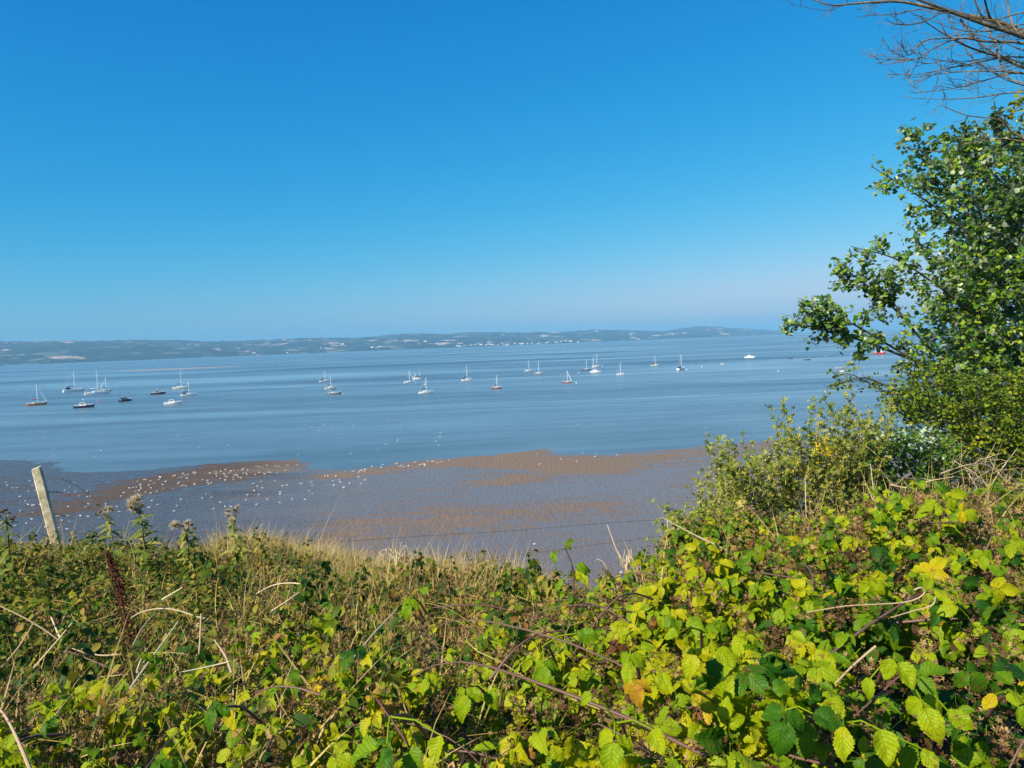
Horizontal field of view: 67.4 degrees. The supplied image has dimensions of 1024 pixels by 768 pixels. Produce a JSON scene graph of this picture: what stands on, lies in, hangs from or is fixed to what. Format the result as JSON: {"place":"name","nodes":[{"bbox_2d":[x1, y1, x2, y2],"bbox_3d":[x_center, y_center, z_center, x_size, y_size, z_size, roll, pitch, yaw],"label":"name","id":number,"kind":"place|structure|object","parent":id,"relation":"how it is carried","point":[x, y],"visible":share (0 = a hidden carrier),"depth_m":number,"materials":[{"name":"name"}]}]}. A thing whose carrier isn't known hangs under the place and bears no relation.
{"place":"outdoors","nodes":[
{"label":"outdoors","id":0,"kind":"place"},
{"bbox_2d":[0,326,894,365],"bbox_3d":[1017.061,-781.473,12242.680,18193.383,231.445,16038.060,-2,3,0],"label":"hills","id":1,"kind":"structure","parent":0,"point":[34,352],"depth_m":8003.46,"materials":[{"name":"plant"}]},
{"bbox_2d":[0,325,1018,471],"bbox_3d":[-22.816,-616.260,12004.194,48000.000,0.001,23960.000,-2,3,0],"label":"water","id":2,"kind":"structure","parent":0,"point":[267,407],"depth_m":341.94,"materials":[{"name":"blue liquid"}]},
{"bbox_2d":[25,386,46,405],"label":"sailing boat","id":3,"kind":"object","parent":2,"relation":"on","point":[38,403],"visible":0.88,"depth_m":431.20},
{"bbox_2d":[62,371,84,391],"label":"sailing boat","id":4,"kind":"object","parent":2,"relation":"on","point":[73,389],"visible":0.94,"depth_m":590.16,"materials":[{"name":"white plastic"}]},
{"bbox_2d":[73,402,94,407],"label":"motor cruiser","id":5,"kind":"object","parent":2,"relation":"on","point":[84,405],"visible":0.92,"depth_m":392.39,"materials":[{"name":"white plastic"}]},
{"bbox_2d":[84,370,109,394],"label":"sailing boat","id":6,"kind":"object","parent":2,"relation":"on","point":[97,392],"visible":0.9,"depth_m":529.50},
{"bbox_2d":[118,397,131,401],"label":"motor cruiser","id":7,"kind":"object","parent":2,"relation":"on","point":[122,399],"visible":0.89,"depth_m":435.24,"materials":[{"name":"blue plastic"}]},
{"bbox_2d":[150,390,165,394],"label":"motor cruiser","id":8,"kind":"object","parent":2,"relation":"on","point":[157,392],"visible":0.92,"depth_m":502.36,"materials":[{"name":"plastic"}]},
{"bbox_2d":[163,400,182,404],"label":"motor cruiser","id":9,"kind":"object","parent":2,"relation":"on","point":[172,402],"visible":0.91,"depth_m":391.67,"materials":[{"name":"white plastic"}]},
{"bbox_2d":[172,371,187,388],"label":"sailing boat","id":10,"kind":"object","parent":2,"relation":"on","point":[181,387],"visible":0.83,"depth_m":571.51,"materials":[{"name":"white plastic"}]},
{"bbox_2d":[124,366,237,370],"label":"sandbar","id":11,"kind":"structure","parent":2,"relation":"in","point":[176,368],"depth_m":1409.98,"materials":[{"name":"brown sand"}]},
{"bbox_2d":[180,383,196,395],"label":"sailing boat","id":12,"kind":"object","parent":2,"relation":"on","point":[186,394],"visible":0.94,"depth_m":469.38,"materials":[{"name":"white plastic"}]},
{"bbox_2d":[327,383,340,394],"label":"sailing boat","id":13,"kind":"object","parent":2,"relation":"on","point":[336,392],"visible":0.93,"depth_m":429.65,"materials":[{"name":"white plastic"}]},
{"bbox_2d":[418,388,432,393],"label":"sailing boat","id":14,"kind":"object","parent":2,"relation":"on","point":[426,391],"visible":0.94,"depth_m":407.23,"materials":[{"name":"white plastic"}]},
{"bbox_2d":[0,433,1019,595],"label":"mudflat","id":15,"kind":"structure","parent":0,"point":[518,492],"depth_m":124.53,"materials":[{"name":"brown soil"}]},
{"bbox_2d":[0,442,1022,767],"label":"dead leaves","id":16,"kind":"object","parent":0,"point":[628,701],"depth_m":2.69,"materials":[{"name":"brown plant"}]},
{"bbox_2d":[0,0,1023,341],"label":"sky","id":17,"kind":"structure","parent":0,"point":[191,170],"materials":[{"name":"blue"}]},
{"bbox_2d":[0,446,1023,767],"bbox_3d":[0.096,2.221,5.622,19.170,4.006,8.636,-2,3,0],"label":"grass","id":18,"kind":"structure","parent":0,"point":[338,556],"depth_m":3.90,"materials":[{"name":"plant"}]},
{"bbox_2d":[0,508,28,575],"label":"thistle","id":19,"kind":"object","parent":18,"relation":"on","point":[8,564],"visible":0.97,"depth_m":5.44,"materials":[{"name":"green plant"}]},
{"bbox_2d":[0,606,71,662],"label":"dead stalk","id":20,"kind":"object","parent":18,"relation":"on","point":[51,634],"visible":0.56,"depth_m":3.54,"materials":[{"name":"beige plant"}]},
{"bbox_2d":[21,622,72,680],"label":"dead stalk","id":21,"kind":"object","parent":18,"relation":"on","point":[49,649],"visible":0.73,"depth_m":3.30,"materials":[{"name":"beige plant"}]},
{"bbox_2d":[51,616,65,645],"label":"dead stalk","id":22,"kind":"object","parent":18,"relation":"on","point":[55,627],"visible":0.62,"depth_m":3.66,"materials":[{"name":"beige plant"}]},
{"bbox_2d":[95,503,134,574],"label":"thistle","id":23,"kind":"object","parent":18,"relation":"on","point":[107,519],"visible":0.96,"depth_m":5.66,"materials":[{"name":"green plant"}]},
{"bbox_2d":[102,550,136,651],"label":"dock plant","id":24,"kind":"object","parent":18,"relation":"on","point":[119,585],"visible":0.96,"depth_m":3.60,"materials":[{"name":"plant"}]},
{"bbox_2d":[136,648,146,672],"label":"dead stalk","id":25,"kind":"object","parent":18,"relation":"on","point":[138,667],"visible":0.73,"depth_m":1.97,"materials":[{"name":"beige plant"}]},
{"bbox_2d":[124,494,164,571],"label":"thistle","id":26,"kind":"object","parent":18,"relation":"on","point":[132,502],"visible":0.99,"depth_m":5.65,"materials":[{"name":"green plant"}]},
{"bbox_2d":[133,606,167,644],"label":"dead stalk","id":27,"kind":"object","parent":18,"relation":"on","point":[145,624],"visible":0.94,"depth_m":3.56,"materials":[{"name":"beige plant"}]},
{"bbox_2d":[130,622,177,688],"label":"dead stalk","id":28,"kind":"object","parent":18,"relation":"on","point":[137,678],"visible":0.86,"depth_m":1.93,"materials":[{"name":"beige plant"}]},
{"bbox_2d":[131,608,207,619],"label":"dead stalk","id":29,"kind":"object","parent":18,"relation":"on","point":[169,609],"visible":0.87,"depth_m":3.96,"materials":[{"name":"beige plant"}]},
{"bbox_2d":[161,587,182,600],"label":"dead stalk","id":30,"kind":"object","parent":18,"relation":"on","point":[162,599],"visible":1,"depth_m":4.16,"materials":[{"name":"beige plant"}]},
{"bbox_2d":[168,518,204,576],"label":"thistle","id":31,"kind":"object","parent":18,"relation":"on","point":[184,528],"visible":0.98,"depth_m":5.46,"materials":[{"name":"green plant"}]},
{"bbox_2d":[182,661,228,671],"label":"dead stalk","id":32,"kind":"object","parent":18,"relation":"on","point":[208,666],"visible":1,"depth_m":1.76,"materials":[{"name":"beige plant"}]},
{"bbox_2d":[214,639,232,673],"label":"dead stalk","id":33,"kind":"object","parent":18,"relation":"on","point":[228,664],"visible":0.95,"depth_m":1.98,"materials":[{"name":"beige plant"}]},
{"bbox_2d":[218,505,252,580],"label":"thistle","id":34,"kind":"object","parent":18,"relation":"on","point":[232,522],"visible":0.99,"depth_m":5.56,"materials":[{"name":"green plant"}]},
{"bbox_2d":[256,582,299,593],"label":"dead stalk","id":35,"kind":"object","parent":18,"relation":"on","point":[280,583],"visible":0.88,"depth_m":3.87,"materials":[{"name":"beige plant"}]},
{"bbox_2d":[300,538,312,563],"bbox_3d":[-1.502,1.285,5.676,0.100,0.300,0.086,-2,3,0],"label":"sprout","id":36,"kind":"object","parent":18,"relation":"on","point":[309,553],"visible":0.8,"depth_m":5.66,"materials":[{"name":"green plant"}]},
{"bbox_2d":[360,557,372,575],"bbox_3d":[-1.079,1.387,5.691,0.106,0.209,0.090,0,4,35],"label":"sprout","id":37,"kind":"object","parent":18,"relation":"on","point":[367,562],"visible":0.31,"depth_m":5.69,"materials":[{"name":"green plant"}]},
{"bbox_2d":[378,542,409,576],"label":"dried plant","id":38,"kind":"object","parent":18,"relation":"on","point":[386,549],"visible":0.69,"depth_m":5.05,"materials":[{"name":"beige plant"}]},
{"bbox_2d":[1,466,787,562],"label":"wire fence","id":39,"kind":"object","parent":18,"relation":"on","point":[43,492],"visible":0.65,"depth_m":8.40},
{"bbox_2d":[0,475,1023,767],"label":"bramble thicket","id":40,"kind":"object","parent":18,"relation":"on","point":[974,617],"visible":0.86,"depth_m":1.84,"materials":[{"name":"green plant"}]},
{"bbox_2d":[0,708,32,767],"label":"bramble cane","id":41,"kind":"object","parent":40,"relation":"on","point":[23,753],"visible":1,"depth_m":1.40,"materials":[{"name":"beige plant"}]},
{"bbox_2d":[84,531,96,559],"bbox_3d":[-3.438,1.344,6.268,0.093,0.292,0.103,-2,3,0],"label":"sprout","id":42,"kind":"object","parent":40,"relation":"on","point":[90,537],"visible":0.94,"depth_m":6.27,"materials":[{"name":"green plant"}]},
{"bbox_2d":[72,648,121,655],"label":"dead stalk","id":43,"kind":"object","parent":40,"relation":"on","point":[100,654],"visible":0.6,"depth_m":2.61,"materials":[{"name":"beige plant"}]},
{"bbox_2d":[198,614,201,654],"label":"dead stalk","id":44,"kind":"object","parent":40,"relation":"on","point":[200,634],"visible":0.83,"depth_m":2.24,"materials":[{"name":"beige plant"}]},
{"bbox_2d":[150,698,262,767],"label":"bramble shoot","id":45,"kind":"object","parent":40,"relation":"attached to","point":[224,713],"visible":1,"depth_m":1.37,"materials":[{"name":"green plant"}]},
{"bbox_2d":[271,592,299,611],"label":"dead stalk","id":46,"kind":"object","parent":40,"relation":"on","point":[284,602],"visible":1,"depth_m":2.41,"materials":[{"name":"beige plant"}]},
{"bbox_2d":[254,685,320,695],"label":"bramble cane","id":47,"kind":"object","parent":40,"relation":"on","point":[306,690],"visible":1,"depth_m":1.51,"materials":[{"name":"brown plant"}]},
{"bbox_2d":[354,609,396,657],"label":"dead stalk","id":48,"kind":"object","parent":40,"relation":"on","point":[364,644],"visible":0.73,"depth_m":2.24,"materials":[{"name":"beige plant"}]},
{"bbox_2d":[376,698,409,749],"bbox_3d":[-0.174,0.527,1.171,0.010,0.014,0.230,-4,3,-24],"label":"bramble cane","id":49,"kind":"object","parent":40,"relation":"on","point":[395,725],"visible":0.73,"depth_m":1.18,"materials":[{"name":"plant"}]},
{"bbox_2d":[349,713,443,767],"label":"bramble shoot","id":50,"kind":"object","parent":40,"relation":"on","point":[413,757],"visible":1,"depth_m":0.96,"materials":[{"name":"green plant"}]},
{"bbox_2d":[401,587,429,620],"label":"bramble shoot","id":51,"kind":"object","parent":40,"relation":"attached to","point":[409,605],"visible":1,"depth_m":2.35,"materials":[{"name":"green plant"}]},
{"bbox_2d":[419,622,440,662],"bbox_3d":[-0.214,0.684,2.041,0.020,0.030,0.237,-3,3,-18],"label":"bramble cane","id":52,"kind":"object","parent":40,"relation":"on","point":[438,656],"visible":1,"depth_m":2.03,"materials":[{"name":"plant"}]},
{"bbox_2d":[420,672,498,723],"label":"bramble shoot","id":53,"kind":"object","parent":40,"relation":"attached to","point":[462,704],"visible":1,"depth_m":1.43,"materials":[{"name":"green plant"}]},
{"bbox_2d":[432,604,557,622],"bbox_3d":[-0.050,0.922,3.053,0.533,0.108,0.018,-2,3,0],"label":"bramble cane","id":54,"kind":"object","parent":40,"relation":"on","point":[500,608],"visible":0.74,"depth_m":3.05,"materials":[{"name":"brown plant"}]},
{"bbox_2d":[501,566,523,578],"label":"bramble shoot","id":55,"kind":"object","parent":40,"relation":"attached to","point":[518,569],"visible":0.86,"depth_m":4.46,"materials":[{"name":"green plant"}]},
{"bbox_2d":[489,630,562,680],"bbox_3d":[0.034,0.645,1.840,0.207,0.084,0.015,-4,3,-28],"label":"bramble cane","id":56,"kind":"object","parent":40,"relation":"in","point":[507,657],"visible":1,"depth_m":1.82,"materials":[{"name":"plant"}]},
{"bbox_2d":[519,627,598,694],"bbox_3d":[0.069,0.509,1.446,0.119,0.141,0.184,-3,3,-22],"label":"bramble shoot","id":57,"kind":"object","parent":40,"relation":"attached to","point":[544,669],"visible":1,"depth_m":1.38,"materials":[{"name":"green plant"}]},
{"bbox_2d":[549,538,590,598],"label":"bramble shoot","id":58,"kind":"object","parent":40,"relation":"on","point":[581,571],"visible":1,"depth_m":2.57,"materials":[{"name":"green plant"}]},
{"bbox_2d":[580,691,665,767],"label":"bramble shoot","id":59,"kind":"object","parent":40,"relation":"attached to","point":[612,754],"visible":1,"depth_m":0.96,"materials":[{"name":"green plant"}]},
{"bbox_2d":[620,641,671,693],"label":"bramble shoot","id":60,"kind":"object","parent":40,"relation":"on","point":[662,679],"visible":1,"depth_m":1.05,"materials":[{"name":"green plant"}]},
{"bbox_2d":[663,626,735,682],"bbox_3d":[0.319,0.426,1.242,0.092,0.114,0.196,0,4,31],"label":"bramble shoot","id":61,"kind":"object","parent":40,"relation":"attached to","point":[690,662],"visible":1,"depth_m":1.22,"materials":[{"name":"green plant"}]},
{"bbox_2d":[761,678,842,757],"bbox_3d":[0.389,0.476,1.103,0.088,0.134,0.160,-3,3,-15],"label":"bramble shoot","id":62,"kind":"object","parent":40,"relation":"attached to","point":[781,735],"visible":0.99,"depth_m":1.06,"materials":[{"name":"green plant"}]},
{"bbox_2d":[805,481,806,517],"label":"dead stalk","id":63,"kind":"object","parent":40,"relation":"in","point":[805,496],"visible":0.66,"depth_m":4.97,"materials":[{"name":"beige plant"}]},
{"bbox_2d":[835,645,876,683],"bbox_3d":[0.512,0.418,1.146,0.083,0.043,0.010,-3,3,-22],"label":"bramble cane","id":64,"kind":"object","parent":40,"relation":"on","point":[857,661],"visible":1,"depth_m":1.15,"materials":[{"name":"beige plant"}]},
{"bbox_2d":[806,587,925,612],"bbox_3d":[0.713,0.434,1.548,0.241,0.045,0.007,-2,3,0],"label":"bramble cane","id":65,"kind":"object","parent":40,"relation":"on","point":[917,588],"visible":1,"depth_m":1.55,"materials":[{"name":"beige plant"}]},
{"bbox_2d":[853,664,911,716],"bbox_3d":[0.526,0.433,1.083,0.118,0.050,0.011,-3,3,-23],"label":"bramble cane","id":66,"kind":"object","parent":40,"relation":"on","point":[879,693],"visible":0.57,"depth_m":1.08,"materials":[{"name":"plant"}]},
{"bbox_2d":[828,718,938,767],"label":"bramble shoot","id":67,"kind":"object","parent":40,"relation":"attached to","point":[886,745],"visible":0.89,"depth_m":1.01,"materials":[{"name":"green plant"}]},
{"bbox_2d":[891,596,935,617],"bbox_3d":[0.788,0.439,1.507,0.090,0.042,0.009,-2,3,0],"label":"bramble cane","id":68,"kind":"object","parent":40,"relation":"on","point":[933,603],"visible":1,"depth_m":1.51,"materials":[{"name":"beige plant"}]},
{"bbox_2d":[861,651,974,745],"bbox_3d":[0.533,0.419,1.087,0.112,0.130,0.182,-3,3,-14],"label":"bramble shoot","id":69,"kind":"object","parent":40,"relation":"attached to","point":[930,721],"visible":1,"depth_m":1.03,"materials":[{"name":"green plant"}]},
{"bbox_2d":[913,487,978,530],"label":"bramble shoot","id":70,"kind":"object","parent":40,"relation":"on","point":[935,507],"visible":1,"depth_m":2.56,"materials":[{"name":"green plant"}]},
{"bbox_2d":[950,536,1023,574],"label":"bramble shoot","id":71,"kind":"object","parent":40,"relation":"attached to","point":[983,556],"visible":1,"depth_m":2.33,"materials":[{"name":"green plant"}]},
{"bbox_2d":[981,671,1023,728],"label":"bramble shoot","id":72,"kind":"object","parent":40,"relation":"attached to","point":[991,702],"visible":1,"depth_m":1.05,"materials":[{"name":"green plant"}]},
{"bbox_2d":[1008,739,1023,767],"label":"bramble cane","id":73,"kind":"object","parent":40,"relation":"on","point":[1017,752],"visible":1,"depth_m":1.01,"materials":[{"name":"plant"}]},
{"bbox_2d":[0,481,1023,767],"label":"weeds","id":74,"kind":"object","parent":18,"relation":"on","point":[24,657],"visible":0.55,"depth_m":3.86,"materials":[{"name":"green plant"}]},
{"bbox_2d":[1,622,33,667],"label":"dead stalk","id":75,"kind":"object","parent":74,"relation":"on","point":[13,653],"visible":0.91,"depth_m":3.26,"materials":[{"name":"beige plant"}]},
{"bbox_2d":[607,525,624,563],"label":"dead stalk","id":76,"kind":"object","parent":18,"relation":"on","point":[614,543],"visible":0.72,"depth_m":4.98,"materials":[{"name":"beige plant"}]},
{"bbox_2d":[618,549,634,579],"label":"dried plant","id":77,"kind":"object","parent":18,"relation":"on","point":[627,563],"visible":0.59,"depth_m":4.62,"materials":[{"name":"beige plant"}]},
{"bbox_2d":[639,545,650,581],"bbox_3d":[0.710,1.047,4.062,0.074,0.384,0.074,-2,3,0],"label":"sprout","id":78,"kind":"object","parent":18,"relation":"on","point":[645,550],"visible":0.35,"depth_m":4.05,"materials":[{"name":"green plant"}]},
{"bbox_2d":[662,517,730,551],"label":"dead stalk","id":79,"kind":"object","parent":18,"relation":"on","point":[695,534],"visible":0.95,"depth_m":3.81,"materials":[{"name":"beige plant"}]},
{"bbox_2d":[643,498,804,563],"bbox_3d":[1.323,0.975,4.669,1.070,0.734,0.934,-2,3,0],"label":"broom shrub","id":80,"kind":"object","parent":18,"relation":"on","point":[671,517],"visible":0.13,"depth_m":4.56,"materials":[{"name":"green plant"}]},
{"bbox_2d":[680,431,789,544],"bbox_3d":[1.653,0.918,5.598,0.751,1.259,1.445,-1,3,19],"label":"broom shrub","id":81,"kind":"object","parent":18,"relation":"on","point":[744,489],"visible":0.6,"depth_m":5.39,"materials":[{"name":"green plant"}]},
{"bbox_2d":[756,396,864,548],"bbox_3d":[2.234,0.781,5.824,1.181,1.455,1.094,-2,3,0],"label":"broom shrub","id":82,"kind":"object","parent":18,"relation":"on","point":[788,474],"visible":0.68,"depth_m":5.53,"materials":[{"name":"green plant"}]},
{"bbox_2d":[808,360,899,514],"bbox_3d":[2.657,0.672,5.945,0.628,1.712,1.218,-1,3,26],"label":"broom shrub","id":83,"kind":"object","parent":18,"relation":"on","point":[867,432],"visible":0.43,"depth_m":5.73,"materials":[{"name":"green plant"}]},
{"bbox_2d":[779,105,1023,465],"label":"poplar tree","id":84,"kind":"object","parent":18,"relation":"on","point":[984,342],"visible":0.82,"depth_m":6.90,"materials":[{"name":"green plant"}]},
{"bbox_2d":[787,0,1023,151],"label":"bare tree","id":85,"kind":"object","parent":18,"relation":"on","point":[1004,27],"visible":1,"depth_m":6.62,"materials":[{"name":"brown plant"}]},
{"bbox_2d":[855,415,971,551],"bbox_3d":[3.191,0.864,6.109,0.866,1.361,1.606,-1,3,25],"label":"poplar sapling","id":86,"kind":"object","parent":18,"relation":"on","point":[936,447],"visible":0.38,"depth_m":5.74,"materials":[{"name":"green plant"}]},
{"bbox_2d":[820,349,1023,506],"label":"hawthorn bush","id":87,"kind":"object","parent":18,"relation":"on","point":[970,447],"visible":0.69,"depth_m":6.21,"materials":[{"name":"green plant"}]}
]}

